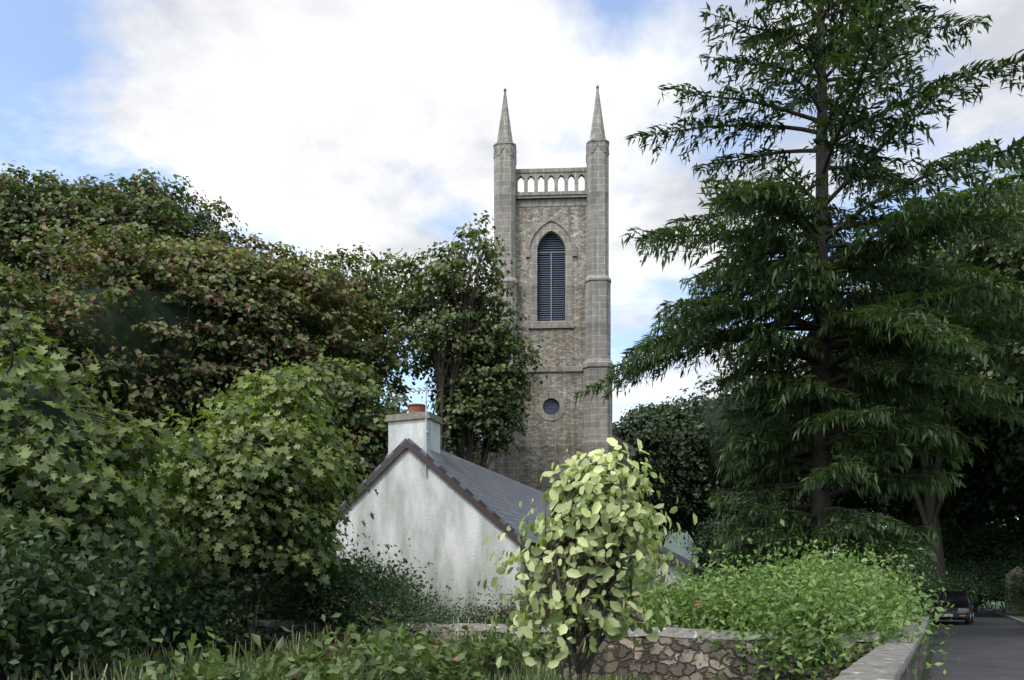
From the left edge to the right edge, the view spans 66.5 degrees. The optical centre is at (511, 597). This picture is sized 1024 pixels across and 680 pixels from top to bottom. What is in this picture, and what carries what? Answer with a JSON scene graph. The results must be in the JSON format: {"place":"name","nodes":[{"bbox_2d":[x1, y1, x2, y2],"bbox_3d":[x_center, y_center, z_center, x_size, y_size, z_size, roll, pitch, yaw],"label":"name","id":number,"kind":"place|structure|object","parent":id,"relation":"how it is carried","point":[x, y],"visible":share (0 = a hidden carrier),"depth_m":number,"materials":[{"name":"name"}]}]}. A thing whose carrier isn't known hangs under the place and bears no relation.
{"place":"outdoors","nodes":[
{"label":"outdoors","id":0,"kind":"place"},
{"bbox_2d":[0,0,1023,552],"label":"sky","id":1,"kind":"structure","parent":0,"point":[328,124],"materials":[{"name":"white"}]},
{"bbox_2d":[229,600,1003,679],"bbox_3d":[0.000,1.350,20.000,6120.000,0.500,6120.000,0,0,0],"label":"ground","id":2,"kind":"structure","parent":0,"point":[925,673],"depth_m":21.62,"materials":[{"name":"green plant"}]},
{"bbox_2d":[0,262,144,512],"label":"sycamore tree","id":3,"kind":"object","parent":2,"relation":"on","point":[15,301],"visible":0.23,"depth_m":28.18,"materials":[{"name":"green plant"}]},
{"bbox_2d":[22,629,167,679],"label":"weed plant","id":4,"kind":"object","parent":2,"relation":"on","point":[60,659],"visible":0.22,"depth_m":9.81,"materials":[{"name":"green plant"}]},
{"bbox_2d":[0,480,218,679],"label":"scrub bush","id":5,"kind":"object","parent":2,"relation":"on","point":[48,611],"visible":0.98,"depth_m":8.61,"materials":[{"name":"green plant"}]},
{"bbox_2d":[0,307,225,599],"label":"young tree","id":6,"kind":"object","parent":2,"relation":"on","point":[53,443],"visible":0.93,"depth_m":10.27,"materials":[{"name":"green plant"}]},
{"bbox_2d":[76,561,150,663],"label":"scrub bush","id":7,"kind":"object","parent":2,"relation":"on","point":[144,576],"visible":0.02,"depth_m":13.78,"materials":[{"name":"green plant"}]},
{"bbox_2d":[0,160,255,401],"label":"sycamore tree","id":8,"kind":"object","parent":2,"relation":"on","point":[72,206],"visible":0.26,"depth_m":35.79,"materials":[{"name":"green plant"}]},
{"bbox_2d":[101,633,168,661],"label":"weed plant","id":9,"kind":"object","parent":2,"relation":"on","point":[116,647],"visible":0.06,"depth_m":13.22,"materials":[{"name":"green plant"}]},
{"bbox_2d":[118,439,171,513],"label":"sycamore tree","id":10,"kind":"object","parent":2,"relation":"on","point":[143,470],"depth_m":48.54,"materials":[{"name":"green plant"}]},
{"bbox_2d":[58,524,233,612],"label":"scrub bush","id":11,"kind":"object","parent":2,"relation":"on","point":[155,571],"depth_m":16.95,"materials":[{"name":"green plant"}]},
{"bbox_2d":[100,526,256,620],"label":"scrub bush","id":12,"kind":"object","parent":2,"relation":"on","point":[207,584],"depth_m":18.10,"materials":[{"name":"green plant"}]},
{"bbox_2d":[73,516,292,667],"bbox_3d":[-6.307,0.013,13.737,4.871,3.031,4.315,0,0,0],"label":"scrub bush","id":13,"kind":"object","parent":2,"relation":"on","point":[195,606],"visible":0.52,"depth_m":13.11,"materials":[{"name":"green plant"}]},
{"bbox_2d":[0,216,397,444],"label":"sycamore tree","id":14,"kind":"object","parent":2,"relation":"on","point":[178,326],"visible":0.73,"depth_m":30.37,"materials":[{"name":"green plant"}]},
{"bbox_2d":[123,626,275,679],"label":"weed plant","id":15,"kind":"object","parent":2,"relation":"on","point":[208,671],"visible":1,"depth_m":6.32,"materials":[{"name":"green plant"}]},
{"bbox_2d":[198,620,276,661],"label":"weed plant","id":16,"kind":"object","parent":2,"relation":"on","point":[242,643],"visible":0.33,"depth_m":14.84,"materials":[{"name":"green plant"}]},
{"bbox_2d":[212,626,274,654],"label":"weed plant","id":17,"kind":"object","parent":2,"relation":"on","point":[260,639],"visible":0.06,"depth_m":16.04,"materials":[{"name":"green plant"}]},
{"bbox_2d":[113,361,389,657],"bbox_3d":[-5.227,-1.472,14.753,5.513,6.204,5.061,0,0,0],"label":"tree sapling","id":18,"kind":"object","parent":2,"relation":"on","point":[272,498],"visible":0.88,"depth_m":14.11,"materials":[{"name":"green plant"}]},
{"bbox_2d":[0,615,563,679],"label":"grass","id":19,"kind":"structure","parent":2,"relation":"on","point":[292,646],"depth_m":10.66,"materials":[{"name":"green plant"}]},
{"bbox_2d":[232,528,334,620],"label":"scrub bush","id":20,"kind":"object","parent":2,"relation":"on","point":[325,553],"depth_m":23.21,"materials":[{"name":"green plant"}]},
{"bbox_2d":[3,641,569,679],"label":"rough grass","id":21,"kind":"structure","parent":2,"relation":"on","point":[546,676],"depth_m":10.81,"materials":[{"name":"green plant"}]},
{"bbox_2d":[190,353,411,537],"bbox_3d":[-7.309,-3.989,29.679,9.173,10.785,9.692,0,0,0],"label":"sycamore tree","id":22,"kind":"object","parent":2,"relation":"on","point":[358,414],"visible":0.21,"depth_m":27.95,"materials":[{"name":"green plant"}]},
{"bbox_2d":[198,528,419,620],"bbox_3d":[-4.908,-0.232,18.670,5.582,3.530,5.384,0,0,0],"label":"scrub bush","id":23,"kind":"object","parent":2,"relation":"on","point":[274,587],"visible":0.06,"depth_m":17.70,"materials":[{"name":"green plant"}]},
{"bbox_2d":[304,674,331,679],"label":"weed plant","id":24,"kind":"object","parent":2,"relation":"on","point":[308,677],"visible":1,"depth_m":5.14,"materials":[{"name":"green plant"}]},
{"bbox_2d":[248,612,412,679],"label":"weed plant","id":25,"kind":"object","parent":2,"relation":"on","point":[311,655],"visible":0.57,"depth_m":8.02,"materials":[{"name":"green plant"}]},
{"bbox_2d":[328,672,338,679],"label":"weed plant","id":26,"kind":"object","parent":2,"relation":"on","point":[334,676],"visible":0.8,"depth_m":5.36,"materials":[{"name":"green plant"}]},
{"bbox_2d":[252,537,450,650],"bbox_3d":[-3.402,0.131,16.524,4.188,2.861,3.978,0,0,0],"label":"scrub bush","id":27,"kind":"object","parent":2,"relation":"on","point":[295,597],"visible":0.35,"depth_m":15.79,"materials":[{"name":"green plant"}]},
{"bbox_2d":[306,242,427,405],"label":"sycamore tree","id":28,"kind":"object","parent":2,"relation":"on","point":[380,277],"visible":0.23,"depth_m":41.99,"materials":[{"name":"green plant"}]},
{"bbox_2d":[278,610,456,679],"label":"weed plant","id":29,"kind":"object","parent":2,"relation":"on","point":[366,660],"visible":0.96,"depth_m":6.81,"materials":[{"name":"green plant"}]},
{"bbox_2d":[288,552,450,644],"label":"thorn bush","id":30,"kind":"object","parent":2,"relation":"on","point":[356,607],"visible":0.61,"depth_m":15.11,"materials":[{"name":"green plant"}]},
{"bbox_2d":[333,624,457,674],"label":"weed plant","id":31,"kind":"object","parent":2,"relation":"on","point":[420,632],"visible":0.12,"depth_m":9.66,"materials":[{"name":"green plant"}]},
{"bbox_2d":[364,625,432,673],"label":"weed plant","id":32,"kind":"object","parent":2,"relation":"on","point":[403,638],"visible":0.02,"depth_m":10.87,"materials":[{"name":"green plant"}]},
{"bbox_2d":[325,439,481,552],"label":"sycamore tree","id":33,"kind":"object","parent":2,"relation":"on","point":[449,450],"depth_m":54.96,"materials":[{"name":"green plant"}]},
{"bbox_2d":[329,570,500,651],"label":"thorn bush","id":34,"kind":"object","parent":2,"relation":"on","point":[420,619],"visible":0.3,"depth_m":14.65,"materials":[{"name":"green plant"}]},
{"bbox_2d":[375,623,509,679],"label":"weed plant","id":35,"kind":"object","parent":2,"relation":"on","point":[445,655],"visible":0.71,"depth_m":7.37,"materials":[{"name":"green plant"}]},
{"bbox_2d":[377,210,527,451],"bbox_3d":[-2.826,-8.122,37.303,7.156,18.847,7.622,0,0,0],"label":"sycamore tree","id":36,"kind":"object","parent":2,"relation":"on","point":[461,311],"visible":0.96,"depth_m":36.04,"materials":[{"name":"green plant"}]},
{"bbox_2d":[410,585,539,631],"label":"thorn bush","id":37,"kind":"object","parent":2,"relation":"on","point":[481,619],"visible":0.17,"depth_m":15.65,"materials":[{"name":"green plant"}]},
{"bbox_2d":[431,619,534,677],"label":"weed plant","id":38,"kind":"object","parent":2,"relation":"on","point":[488,645],"visible":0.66,"depth_m":10.73,"materials":[{"name":"green plant"}]},
{"bbox_2d":[418,304,556,468],"bbox_3d":[-1.467,-6.203,37.891,7.061,15.000,6.062,0,0,32],"label":"sycamore tree","id":39,"kind":"object","parent":2,"relation":"on","point":[484,406],"visible":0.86,"depth_m":36.62,"materials":[{"name":"green plant"}]},
{"bbox_2d":[469,580,546,632],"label":"thorn bush","id":40,"kind":"object","parent":2,"relation":"on","point":[531,618],"visible":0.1,"depth_m":15.91,"materials":[{"name":"green plant"}]},
{"bbox_2d":[328,385,707,621],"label":"cottage","id":41,"kind":"structure","parent":2,"relation":"on","point":[447,513],"depth_m":18.61,"materials":[{"name":"paint"}]},
{"bbox_2d":[498,609,566,668],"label":"weed plant","id":42,"kind":"object","parent":2,"relation":"on","point":[533,650],"visible":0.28,"depth_m":12.87,"materials":[{"name":"green plant"}]},
{"bbox_2d":[213,626,876,679],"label":"stone wall","id":43,"kind":"structure","parent":2,"relation":"on","point":[676,660],"depth_m":12.09,"materials":[{"name":"stone"}]},
{"bbox_2d":[217,619,880,642],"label":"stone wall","id":44,"kind":"structure","parent":43,"relation":"on","point":[680,633],"depth_m":12.38,"materials":[{"name":"grey stone"}]},
{"bbox_2d":[473,83,634,507],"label":"church tower","id":45,"kind":"structure","parent":2,"relation":"on","point":[559,248],"depth_m":43.32,"materials":[{"name":"grey stone"}]},
{"bbox_2d":[477,437,697,679],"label":"shrub","id":46,"kind":"object","parent":2,"relation":"on","point":[587,554],"visible":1,"depth_m":6.84,"materials":[{"name":"green plant"}]},
{"bbox_2d":[556,672,673,679],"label":"rough grass","id":47,"kind":"structure","parent":2,"relation":"on","point":[623,677],"depth_m":11.24,"materials":[{"name":"green plant"}]},
{"bbox_2d":[545,548,748,636],"bbox_3d":[2.628,0.277,14.482,4.482,2.612,4.518,0,0,0],"label":"bright shrub","id":48,"kind":"object","parent":2,"relation":"on","point":[648,601],"visible":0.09,"depth_m":13.56,"materials":[{"name":"green plant"}]},
{"bbox_2d":[612,401,722,545],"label":"round tree","id":49,"kind":"object","parent":2,"relation":"on","point":[666,452],"visible":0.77,"depth_m":59.19,"materials":[{"name":"green plant"}]},
{"bbox_2d":[663,516,731,550],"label":"round tree","id":50,"kind":"object","parent":2,"relation":"on","point":[674,527],"depth_m":77.70,"materials":[{"name":"green plant"}]},
{"bbox_2d":[632,547,816,603],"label":"bright shrub","id":51,"kind":"object","parent":2,"relation":"on","point":[717,571],"visible":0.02,"depth_m":15.99,"materials":[{"name":"green plant"}]},
{"bbox_2d":[680,512,771,576],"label":"bush","id":52,"kind":"object","parent":2,"relation":"on","point":[706,540],"visible":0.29,"depth_m":46.12,"materials":[{"name":"green plant"}]},
{"bbox_2d":[707,560,773,587],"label":"lane shrub","id":53,"kind":"object","parent":2,"relation":"on","point":[727,577],"depth_m":33.80,"materials":[{"name":"green plant"}]},
{"bbox_2d":[620,519,872,665],"bbox_3d":[3.647,0.202,13.289,4.317,2.645,4.354,0,0,-30],"label":"bright shrub","id":54,"kind":"object","parent":2,"relation":"on","point":[707,618],"visible":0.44,"depth_m":12.75,"materials":[{"name":"green plant"}]},
{"bbox_2d":[652,355,863,566],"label":"lane tree","id":55,"kind":"object","parent":2,"relation":"on","point":[706,410],"visible":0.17,"depth_m":60.48,"materials":[{"name":"green plant"}]},
{"bbox_2d":[741,498,834,576],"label":"bush","id":56,"kind":"object","parent":2,"relation":"on","point":[787,506],"visible":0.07,"depth_m":50.79,"materials":[{"name":"green plant"}]},
{"bbox_2d":[572,0,1023,576],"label":"tall conifer","id":57,"kind":"object","parent":2,"relation":"on","point":[912,326],"visible":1,"depth_m":24.30,"materials":[{"name":"green plant"}]},
{"bbox_2d":[723,415,891,527],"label":"round tree","id":58,"kind":"object","parent":2,"relation":"on","point":[851,498],"visible":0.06,"depth_m":64.03,"materials":[{"name":"green plant"}]},
{"bbox_2d":[681,539,959,679],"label":"bright shrub","id":59,"kind":"object","parent":2,"relation":"on","point":[819,621],"visible":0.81,"depth_m":11.08,"materials":[{"name":"green plant"}]},
{"bbox_2d":[672,523,971,658],"bbox_3d":[5.223,0.174,13.262,4.675,2.680,4.212,0,0,-30],"label":"bright shrub","id":60,"kind":"object","parent":2,"relation":"on","point":[820,584],"visible":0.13,"depth_m":12.87,"materials":[{"name":"green plant"}]},
{"bbox_2d":[699,526,974,678],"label":"bright shrub","id":61,"kind":"object","parent":2,"relation":"on","point":[864,568],"visible":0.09,"depth_m":14.56,"materials":[{"name":"green plant"}]},
{"bbox_2d":[742,539,953,632],"bbox_3d":[6.827,0.146,16.851,4.427,2.819,4.691,0,0,0],"label":"bright shrub","id":62,"kind":"object","parent":2,"relation":"on","point":[894,581],"depth_m":16.18,"materials":[{"name":"green plant"}]},
{"bbox_2d":[761,540,957,634],"bbox_3d":[8.006,0.026,18.877,4.899,2.996,4.542,0,0,0],"label":"bright shrub","id":63,"kind":"object","parent":2,"relation":"on","point":[921,583],"visible":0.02,"depth_m":18.27,"materials":[{"name":"green plant"}]},
{"bbox_2d":[830,445,919,531],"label":"lane tree","id":64,"kind":"object","parent":2,"relation":"on","point":[899,516],"depth_m":61.65,"materials":[{"name":"green plant"}]},
{"bbox_2d":[833,511,922,573],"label":"tall shrub","id":65,"kind":"object","parent":2,"relation":"on","point":[862,556],"visible":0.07,"depth_m":62.62,"materials":[{"name":"green plant"}]},
{"bbox_2d":[782,282,1023,587],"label":"lane tree","id":66,"kind":"object","parent":2,"relation":"on","point":[930,510],"visible":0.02,"depth_m":49.63,"materials":[{"name":"green plant"}]},
{"bbox_2d":[793,167,1023,431],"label":"lane tree","id":67,"kind":"object","parent":2,"relation":"on","point":[1011,264],"visible":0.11,"depth_m":35.30,"materials":[{"name":"green plant"}]},
{"bbox_2d":[869,562,948,586],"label":"shrub","id":68,"kind":"object","parent":2,"relation":"on","point":[900,573],"visible":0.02,"depth_m":49.76,"materials":[{"name":"green plant"}]},
{"bbox_2d":[900,628,928,679],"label":"lane wall","id":69,"kind":"structure","parent":2,"relation":"on","point":[918,665],"depth_m":12.84,"materials":[{"name":"stone"}]},
{"bbox_2d":[833,616,929,679],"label":"wall coping","id":70,"kind":"object","parent":69,"relation":"on","point":[889,660],"visible":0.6,"depth_m":7.74,"materials":[{"name":"grey concrete"}]},
{"bbox_2d":[884,539,952,618],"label":"cypress shrub","id":71,"kind":"object","parent":2,"relation":"on","point":[918,569],"visible":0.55,"depth_m":21.06,"materials":[{"name":"green plant"}]},
{"bbox_2d":[868,449,1003,611],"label":"lane tree","id":72,"kind":"object","parent":2,"relation":"on","point":[957,501],"visible":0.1,"depth_m":57.56,"materials":[{"name":"green plant"}]},
{"bbox_2d":[865,494,1010,537],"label":"bush","id":73,"kind":"object","parent":2,"relation":"on","point":[908,518],"visible":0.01,"depth_m":75.57,"materials":[{"name":"green plant"}]},
{"bbox_2d":[885,504,1002,572],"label":"tall shrub","id":74,"kind":"object","parent":2,"relation":"on","point":[954,543],"visible":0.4,"depth_m":56.37,"materials":[{"name":"green plant"}]},
{"bbox_2d":[926,556,988,597],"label":"shrub","id":75,"kind":"object","parent":2,"relation":"on","point":[953,570],"visible":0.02,"depth_m":50.81,"materials":[{"name":"green plant"}]},
{"bbox_2d":[914,517,1001,609],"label":"tall shrub","id":76,"kind":"object","parent":2,"relation":"on","point":[992,530],"depth_m":65.32,"materials":[{"name":"green plant"}]},
{"bbox_2d":[924,563,1011,616],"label":"lane shrub","id":77,"kind":"object","parent":2,"relation":"on","point":[979,595],"visible":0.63,"depth_m":43.21,"materials":[{"name":"green plant"}]},
{"bbox_2d":[946,554,1008,612],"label":"shrub","id":78,"kind":"object","parent":2,"relation":"on","point":[968,570],"visible":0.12,"depth_m":52.47,"materials":[{"name":"green plant"}]},
{"bbox_2d":[960,501,1023,575],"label":"tall shrub","id":79,"kind":"object","parent":2,"relation":"on","point":[1009,537],"visible":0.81,"depth_m":53.91,"materials":[{"name":"green plant"}]},
{"bbox_2d":[962,399,1023,495],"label":"lane tree","id":80,"kind":"object","parent":2,"relation":"on","point":[1014,459],"visible":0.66,"depth_m":45.64,"materials":[{"name":"green plant"}]},
{"bbox_2d":[971,550,1023,613],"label":"shrub","id":81,"kind":"object","parent":2,"relation":"on","point":[1003,572],"visible":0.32,"depth_m":50.64,"materials":[{"name":"green plant"}]},
{"bbox_2d":[979,607,1023,624],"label":"lane kerb","id":82,"kind":"structure","parent":2,"relation":"on","point":[1012,618],"depth_m":42.03,"materials":[{"name":"concrete"}]},
{"bbox_2d":[983,568,1023,613],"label":"shrub","id":83,"kind":"object","parent":2,"relation":"on","point":[1020,578],"visible":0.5,"depth_m":45.61,"materials":[{"name":"green plant"}]},
{"bbox_2d":[990,566,1023,609],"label":"lane shrub","id":84,"kind":"object","parent":2,"relation":"on","point":[1021,589],"visible":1,"depth_m":41.04,"materials":[{"name":"green plant"}]},
{"bbox_2d":[1004,566,1023,613],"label":"gate pillar","id":85,"kind":"structure","parent":2,"relation":"on","point":[1013,609],"depth_m":46.81,"materials":[{"name":"grey stone"}]},
{"bbox_2d":[660,530,838,588],"bbox_3d":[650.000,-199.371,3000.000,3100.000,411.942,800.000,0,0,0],"label":"hill","id":86,"kind":"structure","parent":0,"point":[680,550],"depth_m":2667.99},
{"bbox_2d":[928,610,1023,679],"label":"road","id":87,"kind":"structure","parent":0,"point":[987,645],"depth_m":20.48,"materials":[{"name":"grey asphalt"}]},
{"bbox_2d":[928,591,973,624],"bbox_3d":[19.349,0.449,34.537,1.960,1.415,4.085,0,0,33],"label":"hatchback car","id":88,"kind":"object","parent":87,"relation":"on","point":[962,607],"visible":0.69,"depth_m":33.21,"materials":[{"name":"black paint"}]},
{"bbox_2d":[981,603,1023,620],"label":"verge lawn","id":89,"kind":"structure","parent":0,"point":[1020,616],"depth_m":58.17,"materials":[{"name":"green plant"}]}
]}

